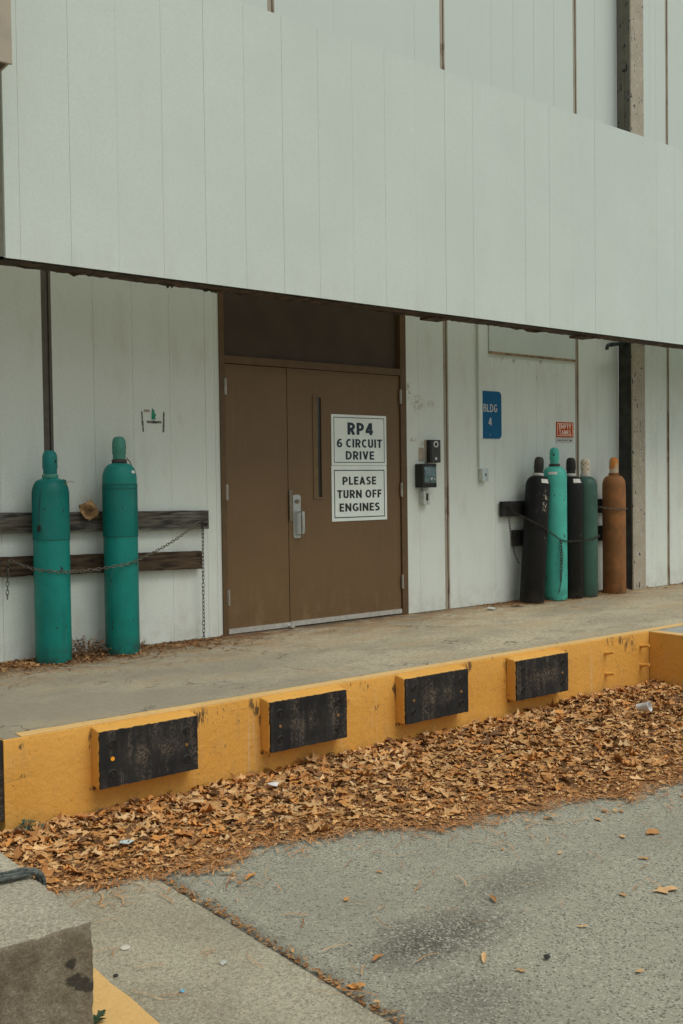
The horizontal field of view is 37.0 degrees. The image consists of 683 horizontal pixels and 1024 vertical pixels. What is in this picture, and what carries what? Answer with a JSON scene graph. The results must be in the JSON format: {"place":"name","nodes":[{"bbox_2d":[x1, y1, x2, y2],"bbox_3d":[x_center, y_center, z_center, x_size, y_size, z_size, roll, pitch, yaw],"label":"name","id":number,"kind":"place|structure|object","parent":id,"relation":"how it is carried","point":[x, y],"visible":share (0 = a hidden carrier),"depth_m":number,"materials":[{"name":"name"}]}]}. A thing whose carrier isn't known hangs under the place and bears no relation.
{"place":"outdoors","nodes":[
{"label":"outdoors","id":0,"kind":"place"},
{"bbox_2d":[120,945,130,949],"bbox_3d":[-0.770,1.550,3.630,0.038,0.006,0.038,-2,2,-38],"label":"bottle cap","id":1,"kind":"object","parent":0,"point":[125,947],"visible":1,"depth_m":3.62,"materials":[{"name":"white plastic"}]},
{"bbox_2d":[49,872,390,1023],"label":"sidewalk","id":2,"kind":"structure","parent":0,"point":[176,938],"depth_m":3.48,"materials":[{"name":"concrete"}]},
{"bbox_2d":[93,1009,105,1023],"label":"weed","id":3,"kind":"object","parent":2,"relation":"on","point":[96,1018],"visible":0.26,"depth_m":3.12,"materials":[{"name":"green plant"}]},
{"bbox_2d":[92,967,159,1023],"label":"painted line","id":4,"kind":"object","parent":2,"relation":"on","point":[119,1006],"visible":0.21,"depth_m":3.22,"materials":[{"name":"yellow paint"}]},
{"bbox_2d":[149,773,682,1023],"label":"ground","id":5,"kind":"structure","parent":0,"point":[585,975],"depth_m":3.93,"materials":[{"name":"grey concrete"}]},
{"bbox_2d":[0,852,93,1023],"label":"concrete block","id":6,"kind":"structure","parent":5,"relation":"on","point":[46,962],"depth_m":2.85,"materials":[{"name":"grey concrete"}]},
{"bbox_2d":[0,867,46,887],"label":"rope","id":7,"kind":"object","parent":6,"relation":"on","point":[21,872],"visible":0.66,"depth_m":3.21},
{"bbox_2d":[0,583,682,831],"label":"loading dock","id":8,"kind":"object","parent":5,"relation":"on","point":[47,760],"visible":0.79,"depth_m":6.49,"materials":[{"name":"concrete"}]},
{"bbox_2d":[0,740,3,821],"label":"corner guard","id":9,"kind":"object","parent":8,"relation":"attached to","point":[1,789],"visible":1,"depth_m":4.80,"materials":[{"name":"black rubber"}]},
{"bbox_2d":[31,450,72,664],"bbox_3d":[-1.946,0.301,6.897,0.247,1.433,0.281,1,2,42],"label":"gas cylinder","id":10,"kind":"object","parent":8,"relation":"on","point":[51,549],"visible":1,"depth_m":6.79,"materials":[{"name":"teal paint"}]},
{"bbox_2d":[72,631,111,658],"bbox_3d":[-1.801,0.927,7.133,0.418,0.176,0.429,-2,2,-38],"label":"dead weed","id":11,"kind":"object","parent":8,"relation":"on","point":[89,649],"visible":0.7,"depth_m":7.12,"materials":[{"name":"brown plant"}]},
{"bbox_2d":[102,437,139,655],"bbox_3d":[-1.557,0.235,7.217,0.247,1.536,0.264,0,2,17],"label":"gas cylinder","id":12,"kind":"object","parent":8,"relation":"on","point":[120,531],"visible":1,"depth_m":7.11,"materials":[{"name":"teal paint"}]},
{"bbox_2d":[91,710,197,789],"bbox_3d":[-0.996,1.206,5.201,0.556,0.298,0.098,-2,2,-38],"label":"dock bumper","id":13,"kind":"object","parent":8,"relation":"attached to","point":[135,750],"visible":1,"depth_m":5.15,"materials":[{"name":"black rubber"}]},
{"bbox_2d":[261,685,346,752],"bbox_3d":[-0.208,1.177,5.825,0.545,0.297,0.098,-2,2,-38],"label":"dock bumper","id":14,"kind":"object","parent":8,"relation":"attached to","point":[292,720],"visible":1,"depth_m":5.77,"materials":[{"name":"black rubber"}]},
{"bbox_2d":[0,590,681,711],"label":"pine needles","id":15,"kind":"object","parent":8,"relation":"on","point":[203,641],"visible":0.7,"depth_m":7.48,"materials":[{"name":"brown plant"}]},
{"bbox_2d":[0,0,682,662],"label":"warehouse building","id":16,"kind":"structure","parent":8,"relation":"on","point":[248,246],"depth_m":7.98,"materials":[{"name":"white metal"}]},
{"bbox_2d":[0,0,11,71],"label":"metal housing","id":17,"kind":"object","parent":16,"relation":"attached to","point":[5,38],"visible":1,"depth_m":5.34,"materials":[{"name":"metal"}]},
{"bbox_2d":[0,551,201,576],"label":"wall rail","id":18,"kind":"object","parent":16,"relation":"attached to","point":[175,560],"depth_m":7.28,"materials":[{"name":"wood"}]},
{"bbox_2d":[0,510,208,533],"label":"wall rail","id":19,"kind":"object","parent":16,"relation":"attached to","point":[19,522],"depth_m":7.46,"materials":[{"name":"wood"}]},
{"bbox_2d":[79,496,98,520],"bbox_3d":[-1.776,-0.034,7.157,0.141,0.197,0.047,-2,2,-38],"label":"paper scrap","id":20,"kind":"object","parent":19,"relation":"on","point":[89,510],"visible":1,"depth_m":7.16,"materials":[{"name":"beige paper"}]},
{"bbox_2d":[6,517,203,599],"bbox_3d":[-1.567,0.315,7.202,1.540,0.511,0.290,-2,2,-38],"label":"chain","id":21,"kind":"object","parent":19,"relation":"hanging from","point":[159,549],"visible":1,"depth_m":6.91,"materials":[{"name":"metal"}]},
{"bbox_2d":[166,522,204,643],"bbox_3d":[-1.180,0.520,7.682,0.350,0.940,0.048,-2,2,-38],"label":"chain","id":22,"kind":"object","parent":19,"relation":"hanging from","point":[202,587],"visible":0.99,"depth_m":7.78,"materials":[{"name":"grey metal"}]},
{"bbox_2d":[141,408,164,431],"bbox_3d":[-1.399,-0.684,7.572,0.195,0.180,0.003,-2,2,-38],"label":"torn sign","id":23,"kind":"object","parent":16,"relation":"attached to","point":[153,416],"visible":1,"depth_m":7.57,"materials":[{"name":"grey paper"}]},
{"bbox_2d":[224,363,294,633],"bbox_3d":[-0.668,-0.108,8.165,0.621,2.120,0.098,-2,2,-38],"label":"door","id":24,"kind":"structure","parent":16,"relation":"in","point":[255,396],"depth_m":8.16,"materials":[{"name":"brown paint"}]},
{"bbox_2d":[286,368,403,625],"bbox_3d":[0.057,-0.134,8.730,1.239,2.119,0.113,-2,2,-38],"label":"door","id":25,"kind":"structure","parent":16,"relation":"in","point":[340,570],"depth_m":8.64,"materials":[{"name":"brown paint"}]},
{"bbox_2d":[331,466,386,521],"bbox_3d":[0.158,-0.163,8.819,0.616,0.474,0.009,-2,2,-38],"label":"door sign","id":26,"kind":"object","parent":25,"relation":"attached to","point":[358,493],"visible":1,"depth_m":8.81,"materials":[{"name":"white metal"}]},
{"bbox_2d":[331,414,386,465],"bbox_3d":[0.154,-0.619,8.808,0.613,0.434,0.008,-2,2,-38],"label":"door sign","id":27,"kind":"object","parent":25,"relation":"attached to","point":[358,439],"visible":1,"depth_m":8.80,"materials":[{"name":"white metal"}]},
{"bbox_2d":[419,488,431,504],"bbox_3d":[0.763,-0.147,9.248,0.089,0.162,0.078,-2,2,-38],"label":"key box","id":28,"kind":"object","parent":16,"relation":"attached to","point":[424,497],"visible":1,"depth_m":9.23,"materials":[{"name":"plastic"}]},
{"bbox_2d":[415,464,436,487],"bbox_3d":[0.770,-0.329,9.223,0.178,0.214,0.122,-2,2,-38],"label":"card reader","id":29,"kind":"object","parent":16,"relation":"attached to","point":[425,475],"visible":1,"depth_m":9.18,"materials":[{"name":"black plastic"}]},
{"bbox_2d":[418,440,440,462],"bbox_3d":[0.808,-0.553,9.281,0.225,0.210,0.072,-2,2,-38],"label":"intercom","id":30,"kind":"object","parent":16,"relation":"attached to","point":[432,452],"depth_m":9.28,"materials":[{"name":"black plastic"}]},
{"bbox_2d":[476,324,480,467],"bbox_3d":[1.299,-1.235,9.686,0.012,1.638,0.028,-2,2,-38],"label":"cable raceway","id":31,"kind":"object","parent":16,"relation":"attached to","point":[478,392],"visible":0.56,"depth_m":9.68,"materials":[{"name":"white"}]},
{"bbox_2d":[478,468,488,480],"bbox_3d":[1.356,-0.353,9.728,0.088,0.124,0.056,-2,2,-38],"label":"switch box","id":32,"kind":"object","parent":16,"relation":"attached to","point":[483,474],"visible":1,"depth_m":9.71,"materials":[{"name":"plastic"}]},
{"bbox_2d":[480,390,501,438],"bbox_3d":[1.428,-0.932,9.803,0.318,0.466,0.012,-2,2,-38],"label":"building sign","id":33,"kind":"object","parent":16,"relation":"attached to","point":[490,417],"visible":1,"depth_m":9.80,"materials":[{"name":"blue metal"}]},
{"bbox_2d":[499,499,601,516],"bbox_3d":[2.208,-0.049,10.402,1.697,0.154,0.067,-2,2,-38],"label":"wall rail","id":34,"kind":"object","parent":16,"relation":"attached to","point":[515,506],"depth_m":9.95,"materials":[{"name":"wood"}]},
{"bbox_2d":[507,510,520,564],"bbox_3d":[1.675,0.244,9.916,0.130,0.540,0.030,-1,2,-10],"label":"chain","id":35,"kind":"object","parent":34,"relation":"hanging from","point":[511,536],"visible":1,"depth_m":9.91,"materials":[{"name":"grey metal"}]},
{"bbox_2d":[509,508,599,592],"bbox_3d":[2.170,0.365,10.167,1.168,0.866,0.291,-2,2,-38],"label":"chain","id":36,"kind":"object","parent":34,"relation":"hanging from","point":[561,563],"visible":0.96,"depth_m":9.98,"materials":[{"name":"grey metal"}]},
{"bbox_2d":[511,526,601,545],"bbox_3d":[2.277,0.238,10.462,1.529,0.162,0.067,-2,2,-38],"label":"wall rail","id":37,"kind":"object","parent":16,"relation":"attached to","point":[517,536],"depth_m":10.01,"materials":[{"name":"wood"}]},
{"bbox_2d":[556,437,572,442],"bbox_3d":[2.299,-0.739,10.504,0.280,0.058,0.002,-2,2,-38],"label":"sticker","id":38,"kind":"object","parent":16,"relation":"attached to","point":[563,440],"visible":1,"depth_m":10.49,"materials":[{"name":"white paper"}]},
{"bbox_2d":[556,422,573,436],"bbox_3d":[2.300,-0.847,10.500,0.270,0.155,0.007,-2,2,-38],"label":"warning sign","id":39,"kind":"object","parent":16,"relation":"attached to","point":[564,429],"visible":1,"depth_m":10.49,"materials":[{"name":"red metal"}]},
{"bbox_2d":[605,342,627,349],"bbox_3d":[2.911,-1.771,10.847,0.352,0.119,0.066,-2,2,-38],"label":"pipe stub","id":40,"kind":"object","parent":16,"relation":"attached to","point":[612,344],"visible":0.99,"depth_m":10.83,"materials":[{"name":"black metal"}]},
{"bbox_2d":[396,665,468,724],"bbox_3d":[0.578,1.149,6.449,0.546,0.296,0.098,-2,2,-38],"label":"dock bumper","id":41,"kind":"object","parent":8,"relation":"attached to","point":[430,694],"visible":1,"depth_m":6.39,"materials":[{"name":"black rubber"}]},
{"bbox_2d":[519,457,549,603],"bbox_3d":[1.892,0.172,9.945,0.239,1.425,0.239,5,-2,-38],"label":"gas cylinder","id":42,"kind":"object","parent":8,"relation":"on","point":[534,543],"visible":1,"depth_m":9.84,"materials":[{"name":"black paint"}]},
{"bbox_2d":[506,649,567,700],"bbox_3d":[1.363,1.126,7.071,0.542,0.287,0.098,-2,2,-38],"label":"dock bumper","id":43,"kind":"object","parent":8,"relation":"attached to","point":[537,674],"visible":1,"depth_m":7.00,"materials":[{"name":"black rubber"}]},
{"bbox_2d":[543,447,567,600],"bbox_3d":[2.118,0.117,10.124,0.239,1.513,0.239,-2,2,-38],"label":"gas cylinder","id":44,"kind":"object","parent":8,"relation":"on","point":[554,472],"visible":0.93,"depth_m":10.02,"materials":[{"name":"green paint"}]},
{"bbox_2d":[566,458,583,598],"bbox_3d":[2.315,0.160,10.274,0.239,1.414,0.239,-2,2,-38],"label":"gas cylinder","id":45,"kind":"object","parent":8,"relation":"on","point":[575,558],"visible":0.72,"depth_m":10.17,"materials":[{"name":"black paint"}]},
{"bbox_2d":[579,458,597,596],"bbox_3d":[2.492,0.157,10.408,0.239,1.408,0.239,-2,2,-38],"label":"gas cylinder","id":46,"kind":"object","parent":8,"relation":"on","point":[590,510],"visible":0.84,"depth_m":10.30,"materials":[{"name":"green paint"}]},
{"bbox_2d":[602,457,625,593],"bbox_3d":[2.853,0.139,10.675,0.239,1.420,0.239,-2,2,-38],"label":"gas cylinder","id":47,"kind":"object","parent":8,"relation":"on","point":[614,533],"visible":1,"depth_m":10.58,"materials":[{"name":"orange metal"}]},
{"bbox_2d":[598,506,626,509],"bbox_3d":[2.786,-0.053,10.641,0.419,0.068,0.300,-2,2,-38],"label":"chain","id":48,"kind":"object","parent":47,"relation":"hanging from","point":[613,508],"visible":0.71,"depth_m":10.54,"materials":[{"name":"grey metal"}]},
{"bbox_2d":[0,678,682,887],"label":"leaf pile","id":49,"kind":"object","parent":5,"relation":"on","point":[159,814],"visible":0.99,"depth_m":5.46,"materials":[{"name":"brown plant"}]},
{"bbox_2d":[14,817,44,834],"bbox_3d":[-1.475,1.474,4.812,0.151,0.070,0.154,-2,2,-38],"label":"weed","id":50,"kind":"object","parent":49,"relation":"on","point":[25,827],"visible":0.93,"depth_m":4.80,"materials":[{"name":"green plant"}]},
{"bbox_2d":[119,839,133,843],"bbox_3d":[-0.970,1.483,4.600,0.064,0.010,0.057,-1,2,7],"label":"paper scrap","id":51,"kind":"object","parent":49,"relation":"on","point":[126,842],"visible":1,"depth_m":4.59,"materials":[{"name":"white paper"}]},
{"bbox_2d":[267,782,278,785],"bbox_3d":[-0.356,1.436,5.382,0.060,0.012,0.055,-1,2,-20],"label":"paper scrap","id":52,"kind":"object","parent":49,"relation":"on","point":[273,783],"visible":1,"depth_m":5.38,"materials":[{"name":"white paper"}]},
{"bbox_2d":[636,701,651,711],"bbox_3d":[2.028,1.309,6.845,0.086,0.068,0.094,-13,-30,31],"label":"paper cup","id":53,"kind":"object","parent":49,"relation":"on","point":[645,706],"visible":1,"depth_m":6.83,"materials":[{"name":"white paper"}]},
{"bbox_2d":[0,582,682,1023],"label":"leaf crumbs","id":54,"kind":"object","parent":5,"relation":"on","point":[32,664],"visible":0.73,"depth_m":4.16,"materials":[{"name":"brown plant"}]},
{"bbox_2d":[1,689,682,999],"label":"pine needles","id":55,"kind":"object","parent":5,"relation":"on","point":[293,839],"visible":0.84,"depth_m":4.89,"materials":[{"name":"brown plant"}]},
{"bbox_2d":[347,982,364,989],"bbox_3d":[0.044,1.548,3.331,0.068,0.007,0.044,-2,2,-31],"label":"fallen leaf","id":56,"kind":"object","parent":5,"relation":"on","point":[356,986],"visible":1,"depth_m":3.33,"materials":[{"name":"brown plant"}]},
{"bbox_2d":[373,954,382,960],"bbox_3d":[0.122,1.536,3.524,0.022,0.009,0.075,0,2,35],"label":"fallen leaf","id":57,"kind":"object","parent":5,"relation":"on","point":[376,956],"visible":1,"depth_m":3.53,"materials":[{"name":"brown plant"}]},
{"bbox_2d":[481,952,486,962],"bbox_3d":[0.489,1.532,3.513,0.021,0.008,0.100,0,2,9],"label":"fallen leaf","id":58,"kind":"object","parent":5,"relation":"on","point":[483,954],"visible":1,"depth_m":3.51,"materials":[{"name":"beige plant"}]},
{"bbox_2d":[646,828,659,833],"bbox_3d":[1.451,1.490,4.751,0.066,0.008,0.090,0,2,15],"label":"fallen leaf","id":59,"kind":"object","parent":5,"relation":"on","point":[653,831],"visible":1,"depth_m":4.76,"materials":[{"name":"orange plant"}]},
{"bbox_2d":[653,885,677,892],"bbox_3d":[1.290,1.508,4.081,0.112,0.008,0.071,0,2,18],"label":"fallen leaf","id":60,"kind":"object","parent":5,"relation":"on","point":[664,889],"visible":1,"depth_m":4.08,"materials":[{"name":"beige plant"}]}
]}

